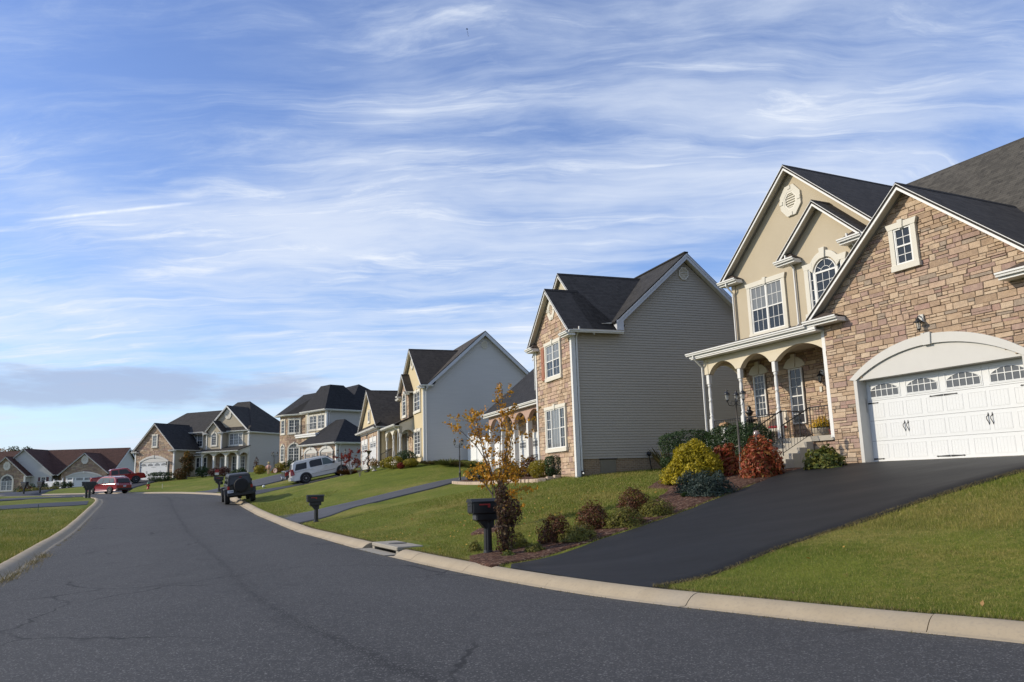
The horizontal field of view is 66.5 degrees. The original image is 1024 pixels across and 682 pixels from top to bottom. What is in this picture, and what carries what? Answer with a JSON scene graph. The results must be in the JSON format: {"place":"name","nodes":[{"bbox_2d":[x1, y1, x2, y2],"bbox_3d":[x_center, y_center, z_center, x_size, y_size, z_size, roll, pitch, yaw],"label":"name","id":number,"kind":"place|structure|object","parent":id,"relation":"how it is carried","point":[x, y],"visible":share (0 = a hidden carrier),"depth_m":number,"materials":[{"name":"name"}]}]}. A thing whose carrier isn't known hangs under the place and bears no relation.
{"place":"outdoors","nodes":[
{"label":"outdoors","id":0,"kind":"place"},
{"bbox_2d":[0,496,80,500],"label":"driveway","id":1,"kind":"structure","parent":0,"point":[9,499],"depth_m":62.49,"materials":[{"name":"grey asphalt"}]},
{"bbox_2d":[0,486,82,495],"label":"driveway","id":2,"kind":"structure","parent":0,"point":[20,493],"depth_m":91.75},
{"bbox_2d":[0,501,87,509],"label":"driveway","id":3,"kind":"structure","parent":0,"point":[35,505],"depth_m":51.39,"materials":[{"name":"grey asphalt"}]},
{"bbox_2d":[94,479,157,493],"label":"driveway","id":4,"kind":"structure","parent":0,"point":[140,483],"depth_m":90.79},
{"bbox_2d":[90,468,146,482],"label":"pickup truck","id":5,"kind":"object","parent":4,"relation":"on","point":[135,477],"visible":0.56,"depth_m":93.29,"materials":[{"name":"red paint"}]},
{"bbox_2d":[0,490,337,563],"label":"lawn","id":6,"kind":"structure","parent":0,"point":[91,501],"depth_m":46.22,"materials":[{"name":"green plant"}]},
{"bbox_2d":[85,481,96,497],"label":"mailbox","id":7,"kind":"object","parent":6,"relation":"on","point":[90,486],"visible":0.93,"depth_m":60.60,"materials":[{"name":"black metal"}]},
{"bbox_2d":[198,474,287,492],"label":"driveway","id":8,"kind":"structure","parent":0,"point":[267,480],"depth_m":71.94,"materials":[{"name":"grey asphalt"}]},
{"bbox_2d":[255,468,371,494],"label":"driveway","id":9,"kind":"structure","parent":0,"point":[261,491],"depth_m":60.16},
{"bbox_2d":[280,455,345,482],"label":"pickup truck","id":10,"kind":"object","parent":9,"relation":"on","point":[284,475],"visible":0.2,"depth_m":67.04,"materials":[{"name":"grey paint"}]},
{"bbox_2d":[288,456,354,482],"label":"sport utility vehicle","id":11,"kind":"object","parent":9,"relation":"on","point":[304,470],"visible":0.8,"depth_m":63.81,"materials":[{"name":"white paint"}]},
{"bbox_2d":[334,467,359,474],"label":"ornamental grass","id":12,"kind":"object","parent":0,"point":[344,471],"depth_m":57.38,"materials":[{"name":"brown plant"}]},
{"bbox_2d":[279,474,489,523],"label":"driveway","id":13,"kind":"structure","parent":0,"point":[325,512],"depth_m":40.40,"materials":[{"name":"grey asphalt"}]},
{"bbox_2d":[432,458,462,464],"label":"ornamental grass","id":14,"kind":"object","parent":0,"point":[443,462],"depth_m":51.77,"materials":[{"name":"green plant"}]},
{"bbox_2d":[463,459,484,468],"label":"ornamental grass","id":15,"kind":"object","parent":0,"point":[468,464],"depth_m":49.93,"materials":[{"name":"green plant"}]},
{"bbox_2d":[0,493,1023,681],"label":"road","id":16,"kind":"structure","parent":0,"point":[162,587],"depth_m":9.14,"materials":[{"name":"grey asphalt"}]},
{"bbox_2d":[0,551,55,586],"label":"dry weeds","id":17,"kind":"object","parent":16,"relation":"on","point":[13,574],"visible":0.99,"depth_m":18.29,"materials":[{"name":"brown plant"}]},
{"bbox_2d":[0,496,103,581],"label":"kerb","id":18,"kind":"structure","parent":16,"relation":"on","point":[45,546],"depth_m":26.69,"materials":[{"name":"concrete"}]},
{"bbox_2d":[91,476,131,493],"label":"crossover car","id":19,"kind":"object","parent":16,"relation":"on","point":[109,484],"visible":0.93,"depth_m":75.95,"materials":[{"name":"red paint"}]},
{"bbox_2d":[220,472,255,503],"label":"off road vehicle","id":20,"kind":"object","parent":16,"relation":"on","point":[239,485],"visible":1,"depth_m":49.63,"materials":[{"name":"black paint"}]},
{"bbox_2d":[18,492,1023,643],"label":"kerb","id":21,"kind":"structure","parent":16,"relation":"on","point":[1004,630],"depth_m":10.30,"materials":[{"name":"concrete"}]},
{"bbox_2d":[0,455,1023,527],"bbox_3d":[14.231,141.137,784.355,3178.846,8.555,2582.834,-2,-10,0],"label":"ground","id":22,"kind":"structure","parent":0,"point":[379,481],"depth_m":44.80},
{"bbox_2d":[0,448,134,491],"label":"ranch house","id":23,"kind":"structure","parent":22,"relation":"on","point":[78,466],"depth_m":122.07,"materials":[{"name":"brown stone"}]},
{"bbox_2d":[0,474,13,491],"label":"window","id":24,"kind":"structure","parent":23,"relation":"in","point":[6,481],"depth_m":120.23,"materials":[{"name":"white glass"}]},
{"bbox_2d":[67,476,98,486],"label":"garage door","id":25,"kind":"structure","parent":23,"relation":"in","point":[77,481],"depth_m":121.57,"materials":[{"name":"white metal"}]},
{"bbox_2d":[147,472,175,481],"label":"hedge","id":26,"kind":"object","parent":22,"relation":"on","point":[158,474],"visible":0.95,"depth_m":92.70,"materials":[{"name":"green plant"}]},
{"bbox_2d":[174,469,190,479],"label":"autumn bush","id":27,"kind":"object","parent":22,"relation":"on","point":[179,474],"visible":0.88,"depth_m":92.38,"materials":[{"name":"brown plant"}]},
{"bbox_2d":[178,450,194,478],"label":"ornamental tree","id":28,"kind":"object","parent":22,"relation":"on","point":[186,459],"visible":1,"depth_m":92.23,"materials":[{"name":"brown plant"}]},
{"bbox_2d":[195,466,210,476],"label":"dark bush","id":29,"kind":"object","parent":22,"relation":"on","point":[203,471],"visible":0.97,"depth_m":93.04,"materials":[{"name":"green plant"}]},
{"bbox_2d":[131,401,279,480],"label":"suburban house","id":30,"kind":"structure","parent":22,"relation":"on","point":[239,435],"depth_m":99.92,"materials":[{"name":"paint"}]},
{"bbox_2d":[140,462,166,479],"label":"garage door","id":31,"kind":"structure","parent":30,"relation":"in","point":[146,468],"depth_m":98.67,"materials":[{"name":"white metal"}]},
{"bbox_2d":[193,435,203,447],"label":"window","id":32,"kind":"structure","parent":30,"relation":"in","point":[199,438],"depth_m":102.45,"materials":[{"name":"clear glass"}]},
{"bbox_2d":[195,456,207,473],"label":"window","id":33,"kind":"structure","parent":30,"relation":"in","point":[197,459],"depth_m":100.49,"materials":[{"name":"grey glass"}]},
{"bbox_2d":[210,431,217,446],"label":"window","id":34,"kind":"structure","parent":30,"relation":"in","point":[214,436],"depth_m":99.61,"materials":[{"name":"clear glass"}]},
{"bbox_2d":[228,432,243,445],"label":"window","id":35,"kind":"structure","parent":30,"relation":"in","point":[235,438],"depth_m":99.54,"materials":[{"name":"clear glass"}]},
{"bbox_2d":[253,465,266,473],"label":"golden bush","id":36,"kind":"object","parent":22,"relation":"on","point":[257,469],"visible":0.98,"depth_m":85.27,"materials":[{"name":"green plant"}]},
{"bbox_2d":[274,384,369,470],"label":"suburban house","id":37,"kind":"structure","parent":22,"relation":"on","point":[324,420],"depth_m":84.31,"materials":[{"name":"beige"}]},
{"bbox_2d":[287,442,299,462],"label":"window","id":38,"kind":"structure","parent":37,"relation":"in","point":[293,452],"depth_m":87.16,"materials":[{"name":"clear glass"}]},
{"bbox_2d":[287,418,300,434],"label":"window","id":39,"kind":"structure","parent":37,"relation":"in","point":[292,423],"depth_m":87.67,"materials":[{"name":"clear glass"}]},
{"bbox_2d":[309,414,316,431],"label":"window","id":40,"kind":"structure","parent":37,"relation":"in","point":[312,418],"depth_m":84.33,"materials":[{"name":"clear glass"}]},
{"bbox_2d":[317,413,324,430],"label":"window","id":41,"kind":"structure","parent":37,"relation":"in","point":[320,417],"depth_m":83.23,"materials":[{"name":"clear glass"}]},
{"bbox_2d":[332,448,367,473],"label":"japanese maple","id":42,"kind":"object","parent":22,"relation":"on","point":[346,456],"visible":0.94,"depth_m":56.99,"materials":[{"name":"red plant"}]},
{"bbox_2d":[360,541,422,555],"bbox_3d":[-3.320,5.716,20.687,1.260,0.677,2.600,3,-11,-25],"label":"storm drain","id":43,"kind":"object","parent":22,"relation":"on","point":[389,548],"visible":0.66,"depth_m":20.61,"materials":[{"name":"concrete"}]},
{"bbox_2d":[384,456,402,468],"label":"golden bush","id":44,"kind":"object","parent":22,"relation":"on","point":[389,459],"visible":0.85,"depth_m":53.26,"materials":[{"name":"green plant"}]},
{"bbox_2d":[395,450,417,464],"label":"laurel bush","id":45,"kind":"object","parent":22,"relation":"on","point":[405,454],"visible":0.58,"depth_m":54.11,"materials":[{"name":"green plant"}]},
{"bbox_2d":[402,458,418,466],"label":"golden bush","id":46,"kind":"object","parent":22,"relation":"on","point":[410,462],"visible":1,"depth_m":52.51,"materials":[{"name":"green plant"}]},
{"bbox_2d":[355,331,528,469],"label":"suburban house","id":47,"kind":"structure","parent":22,"relation":"on","point":[436,388],"depth_m":56.76,"materials":[{"name":"beige paint"}]},
{"bbox_2d":[362,444,366,469],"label":"garage door","id":48,"kind":"structure","parent":47,"relation":"in","point":[364,447],"depth_m":68.05,"materials":[{"name":"white"}]},
{"bbox_2d":[370,441,375,467],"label":"garage door","id":49,"kind":"structure","parent":47,"relation":"in","point":[373,444],"depth_m":64.08,"materials":[{"name":"white"}]},
{"bbox_2d":[402,391,406,418],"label":"window","id":50,"kind":"structure","parent":47,"relation":"in","point":[404,397],"depth_m":59.00,"materials":[{"name":"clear glass"}]},
{"bbox_2d":[402,430,408,451],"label":"front door","id":51,"kind":"structure","parent":47,"relation":"in","point":[405,444],"depth_m":59.50,"materials":[{"name":"wood"}]},
{"bbox_2d":[413,389,420,413],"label":"window","id":52,"kind":"structure","parent":47,"relation":"in","point":[417,393],"depth_m":56.59,"materials":[{"name":"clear glass"}]},
{"bbox_2d":[413,428,421,456],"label":"window","id":53,"kind":"structure","parent":47,"relation":"in","point":[417,432],"depth_m":55.95,"materials":[{"name":"clear glass"}]},
{"bbox_2d":[467,432,500,468],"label":"vinyl fence","id":54,"kind":"object","parent":22,"relation":"on","point":[474,453],"visible":0.32,"depth_m":52.97,"materials":[{"name":"white plastic"}]},
{"bbox_2d":[461,475,548,481],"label":"mulch bed","id":55,"kind":"object","parent":22,"relation":"on","point":[476,480],"visible":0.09,"depth_m":42.36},
{"bbox_2d":[493,459,525,480],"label":"burning bush","id":56,"kind":"object","parent":55,"relation":"on","point":[509,470],"visible":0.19,"depth_m":39.21,"materials":[{"name":"orange plant"}]},
{"bbox_2d":[521,456,537,476],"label":"barberry bush","id":57,"kind":"object","parent":55,"relation":"on","point":[530,460],"visible":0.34,"depth_m":37.69,"materials":[{"name":"red plant"}]},
{"bbox_2d":[528,460,548,477],"bbox_3d":[1.225,5.746,34.882,1.057,0.894,1.039,-2,-10,0],"label":"boxwood ball","id":58,"kind":"object","parent":55,"relation":"on","point":[539,468],"visible":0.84,"depth_m":34.61,"materials":[{"name":"green plant"}]},
{"bbox_2d":[544,455,560,476],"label":"boxwood hedge","id":59,"kind":"object","parent":55,"relation":"on","point":[550,470],"visible":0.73,"depth_m":34.26,"materials":[{"name":"green plant"}]},
{"bbox_2d":[480,251,742,477],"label":"suburban house","id":60,"kind":"structure","parent":22,"relation":"on","point":[611,382],"depth_m":34.88,"materials":[{"name":"grey plastic"}]},
{"bbox_2d":[512,440,526,471],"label":"front door","id":61,"kind":"structure","parent":60,"relation":"in","point":[522,444],"depth_m":46.43,"materials":[{"name":"white metal"}]},
{"bbox_2d":[543,337,562,382],"bbox_3d":[1.832,0.847,35.265,0.125,1.854,1.980,2,-11,-19],"label":"window","id":62,"kind":"structure","parent":60,"relation":"in","point":[552,349],"depth_m":35.22,"materials":[{"name":"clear glass"}]},
{"bbox_2d":[544,403,568,452],"bbox_3d":[1.930,3.864,34.703,0.125,2.114,2.500,2,-11,-19],"label":"window","id":63,"kind":"structure","parent":60,"relation":"in","point":[556,431],"depth_m":34.66,"materials":[{"name":"white glass"}]},
{"bbox_2d":[599,458,616,473],"bbox_3d":[4.074,5.399,33.019,0.830,0.870,0.085,2,-11,-19],"label":"crawl door","id":64,"kind":"structure","parent":60,"relation":"in","point":[608,465],"depth_m":33.01,"materials":[{"name":"black metal"}]},
{"bbox_2d":[648,444,673,465],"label":"twiggy shrub","id":65,"kind":"object","parent":22,"relation":"on","point":[656,458],"visible":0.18,"depth_m":33.00,"materials":[{"name":"green plant"}]},
{"bbox_2d":[648,468,799,513],"bbox_3d":[6.467,4.454,23.615,4.834,1.121,11.118,-4,-10,10],"label":"mulch bed","id":66,"kind":"object","parent":22,"relation":"on","point":[677,500],"visible":0.25,"depth_m":21.23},
{"bbox_2d":[673,468,702,492],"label":"juniper bush","id":67,"kind":"object","parent":66,"relation":"on","point":[683,485],"visible":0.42,"depth_m":21.71,"materials":[{"name":"green plant"}]},
{"bbox_2d":[657,428,720,469],"bbox_3d":[6.452,4.077,28.401,2.358,1.800,1.429,-2,-10,0],"label":"boxwood hedge","id":68,"kind":"object","parent":66,"relation":"on","point":[678,434],"visible":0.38,"depth_m":28.16,"materials":[{"name":"green plant"}]},
{"bbox_2d":[658,438,723,484],"bbox_3d":[5.617,3.767,24.483,2.112,1.452,2.013,3,-11,-24],"label":"golden cypress","id":69,"kind":"object","parent":66,"relation":"on","point":[696,455],"visible":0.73,"depth_m":23.99,"materials":[{"name":"yellow plant"}]},
{"bbox_2d":[685,468,739,496],"bbox_3d":[5.210,3.736,20.584,1.238,0.783,1.354,0,-10,-11],"label":"juniper bush","id":70,"kind":"object","parent":66,"relation":"on","point":[709,485],"visible":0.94,"depth_m":20.27,"materials":[{"name":"green plant"}]},
{"bbox_2d":[709,443,742,475],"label":"nandina bush","id":71,"kind":"object","parent":66,"relation":"on","point":[728,457],"visible":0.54,"depth_m":24.34,"materials":[{"name":"red plant"}]},
{"bbox_2d":[724,387,745,475],"bbox_3d":[6.888,2.781,23.592,0.628,2.749,0.646,-10,-13,38],"label":"lamp post","id":72,"kind":"object","parent":66,"relation":"on","point":[735,394],"visible":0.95,"depth_m":23.62,"materials":[{"name":"brown metal"}]},
{"bbox_2d":[705,421,774,455],"bbox_3d":[7.724,3.606,26.464,1.520,1.797,2.660,3,-11,-26],"label":"boxwood hedge","id":73,"kind":"object","parent":66,"relation":"on","point":[728,436],"visible":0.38,"depth_m":26.18,"materials":[{"name":"green plant"}]},
{"bbox_2d":[737,433,785,478],"bbox_3d":[7.276,3.369,22.904,1.464,1.338,1.418,-2,-10,0],"label":"nandina bush","id":74,"kind":"object","parent":66,"relation":"on","point":[757,462],"visible":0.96,"depth_m":22.48,"materials":[{"name":"red plant"}]},
{"bbox_2d":[802,443,847,469],"bbox_3d":[9.059,3.363,22.650,1.232,0.771,1.263,-9,-13,35],"label":"hydrangea bush","id":75,"kind":"object","parent":22,"relation":"on","point":[823,457],"visible":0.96,"depth_m":22.39,"materials":[{"name":"green plant"}]},
{"bbox_2d":[685,137,1023,468],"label":"suburban house","id":76,"kind":"structure","parent":22,"relation":"on","point":[875,322],"depth_m":23.10,"materials":[{"name":"stone"}]},
{"bbox_2d":[753,374,768,416],"bbox_3d":[9.350,2.060,29.391,0.052,1.560,0.600,3,-11,-25],"label":"window","id":77,"kind":"structure","parent":76,"relation":"in","point":[759,382],"depth_m":29.40,"materials":[{"name":"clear glass"}]},
{"bbox_2d":[744,272,789,336],"bbox_3d":[9.577,-1.327,29.356,0.125,2.199,2.110,3,-11,-25],"label":"window","id":78,"kind":"structure","parent":76,"relation":"in","point":[767,302],"depth_m":29.32,"materials":[{"name":"white glass"}]},
{"bbox_2d":[788,367,806,423],"bbox_3d":[10.139,1.951,27.760,0.052,1.970,0.620,3,-11,-25],"label":"window","id":79,"kind":"structure","parent":76,"relation":"in","point":[795,375],"depth_m":27.77,"materials":[{"name":"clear glass"}]},
{"bbox_2d":[808,269,816,308],"bbox_3d":[10.321,-1.729,26.744,0.052,1.500,0.240,3,-11,-25],"label":"window","id":80,"kind":"structure","parent":76,"relation":"in","point":[811,275],"depth_m":26.76,"materials":[{"name":"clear glass"}]},
{"bbox_2d":[809,416,829,435],"bbox_3d":[10.025,2.744,25.213,0.804,0.665,0.839,3,-11,-25],"label":"flower planter","id":81,"kind":"object","parent":76,"relation":"on","point":[824,423],"visible":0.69,"depth_m":25.01,"materials":[{"name":"stone"}]},
{"bbox_2d":[814,258,835,300],"bbox_3d":[10.571,-1.940,26.237,0.052,1.720,0.940,3,-11,-25],"label":"window","id":82,"kind":"structure","parent":76,"relation":"in","point":[825,269],"depth_m":26.39,"materials":[{"name":"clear glass"}]},
{"bbox_2d":[885,216,921,272],"bbox_3d":[11.041,-2.733,22.039,0.125,1.447,1.000,3,-11,-25],"label":"window","id":83,"kind":"structure","parent":76,"relation":"in","point":[902,234],"depth_m":22.03,"materials":[{"name":"white glass"}]},
{"bbox_2d":[866,358,1023,461],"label":"garage door","id":84,"kind":"structure","parent":76,"relation":"in","point":[977,410],"depth_m":20.95,"materials":[{"name":"white metal"}]},
{"bbox_2d":[0,0,1023,451],"label":"sky","id":85,"kind":"structure","parent":0,"point":[206,205],"materials":[{"name":"blue"}]},
{"bbox_2d":[44,471,1023,620],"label":"lawn","id":86,"kind":"structure","parent":0,"point":[333,499],"depth_m":11.72,"materials":[{"name":"green plant"}]},
{"bbox_2d":[306,494,323,521],"bbox_3d":[-8.557,7.290,33.881,0.770,1.220,0.340,3,-11,-23],"label":"mailbox","id":87,"kind":"object","parent":86,"relation":"on","point":[314,501],"visible":0.97,"depth_m":33.82,"materials":[{"name":"black metal"}]},
{"bbox_2d":[467,539,481,552],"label":"heath plant","id":88,"kind":"object","parent":86,"relation":"on","point":[474,547],"visible":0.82,"depth_m":17.89,"materials":[{"name":"green plant"}]},
{"bbox_2d":[471,524,516,534],"bbox_3d":[-0.611,5.197,21.375,1.260,0.338,1.283,6,-13,-36],"label":"mulch bed","id":89,"kind":"object","parent":86,"relation":"on","point":[479,531],"visible":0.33,"depth_m":21.14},
{"bbox_2d":[442,382,543,527],"bbox_3d":[-0.472,3.129,21.773,2.257,4.108,2.515,-10,-13,40],"label":"birch tree","id":90,"kind":"object","parent":89,"relation":"on","point":[491,477],"visible":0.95,"depth_m":21.66,"materials":[{"name":"orange plant"}]},
{"bbox_2d":[298,467,754,566],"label":"grass","id":91,"kind":"structure","parent":86,"relation":"on","point":[602,497],"depth_m":25.93,"materials":[{"name":"green plant"}]},
{"bbox_2d":[469,513,671,567],"bbox_3d":[1.130,4.454,17.547,5.984,0.905,2.334,7,-13,-39],"label":"mulch bed","id":92,"kind":"object","parent":86,"relation":"on","point":[493,558],"visible":0.58,"depth_m":16.47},
{"bbox_2d":[466,498,500,552],"bbox_3d":[-0.599,4.121,17.235,0.800,1.269,0.354,3,-11,-25],"label":"mailbox","id":93,"kind":"object","parent":92,"relation":"on","point":[482,512],"visible":0.73,"depth_m":17.16,"materials":[{"name":"black metal"}]},
{"bbox_2d":[493,480,522,553],"bbox_3d":[-0.090,3.799,16.776,0.668,1.620,0.600,-2,-10,0],"label":"shrub","id":94,"kind":"object","parent":92,"relation":"on","point":[507,522],"visible":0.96,"depth_m":16.67,"materials":[{"name":"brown plant"}]},
{"bbox_2d":[509,530,531,548],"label":"heath plant","id":95,"kind":"object","parent":92,"relation":"on","point":[520,542],"visible":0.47,"depth_m":17.42,"materials":[{"name":"green plant"}]},
{"bbox_2d":[524,543,545,551],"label":"heath plant","id":96,"kind":"object","parent":92,"relation":"on","point":[532,548],"visible":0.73,"depth_m":16.53,"materials":[{"name":"green plant"}]},
{"bbox_2d":[535,512,569,543],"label":"spirea bush","id":97,"kind":"object","parent":92,"relation":"on","point":[548,535],"visible":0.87,"depth_m":17.36,"materials":[{"name":"brown plant"}]},
{"bbox_2d":[554,520,598,542],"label":"heath plant","id":98,"kind":"object","parent":92,"relation":"on","point":[583,532],"visible":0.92,"depth_m":16.89,"materials":[{"name":"green plant"}]},
{"bbox_2d":[573,493,612,529],"bbox_3d":[1.912,4.016,18.230,1.015,0.891,0.919,-2,-10,0],"label":"spirea bush","id":99,"kind":"object","parent":92,"relation":"on","point":[595,520],"visible":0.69,"depth_m":18.05,"materials":[{"name":"brown plant"}]},
{"bbox_2d":[602,505,645,528],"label":"heath plant","id":100,"kind":"object","parent":92,"relation":"on","point":[622,520],"visible":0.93,"depth_m":17.70,"materials":[{"name":"green plant"}]},
{"bbox_2d":[616,484,652,516],"bbox_3d":[3.037,3.963,19.329,1.013,0.865,1.028,-2,-10,0],"label":"spirea bush","id":101,"kind":"object","parent":92,"relation":"on","point":[630,501],"visible":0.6,"depth_m":19.22,"materials":[{"name":"brown plant"}]},
{"bbox_2d":[639,496,675,516],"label":"heath plant","id":102,"kind":"object","parent":92,"relation":"on","point":[659,511],"visible":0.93,"depth_m":18.56,"materials":[{"name":"green plant"}]},
{"bbox_2d":[305,524,1023,620],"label":"dry thatch","id":103,"kind":"object","parent":86,"relation":"on","point":[884,608],"visible":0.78,"depth_m":10.11,"materials":[{"name":"beige plant"}]},
{"bbox_2d":[348,484,1012,605],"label":"fallen leaves","id":104,"kind":"object","parent":86,"relation":"on","point":[982,602],"visible":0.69,"depth_m":22.44,"materials":[{"name":"brown plant"}]},
{"bbox_2d":[653,468,1023,586],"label":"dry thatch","id":105,"kind":"object","parent":86,"relation":"on","point":[838,528],"visible":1,"depth_m":13.82,"materials":[{"name":"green plant"}]},
{"bbox_2d":[746,406,762,435],"bbox_3d":[8.740,3.046,28.635,0.926,1.360,0.940,3,-11,-25],"label":"fountain","id":106,"kind":"object","parent":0,"point":[749,411],"visible":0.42,"depth_m":28.59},
{"bbox_2d":[511,456,1023,588],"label":"driveway","id":107,"kind":"structure","parent":0,"point":[733,528],"depth_m":15.77,"materials":[{"name":"black asphalt"}]},
{"bbox_2d":[767,410,790,439],"bbox_3d":[9.411,2.962,27.474,0.718,1.077,0.818,-11,-14,43],"label":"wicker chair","id":108,"kind":"object","parent":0,"point":[784,421],"visible":0.48,"depth_m":27.49,"materials":[{"name":"white wicker"}]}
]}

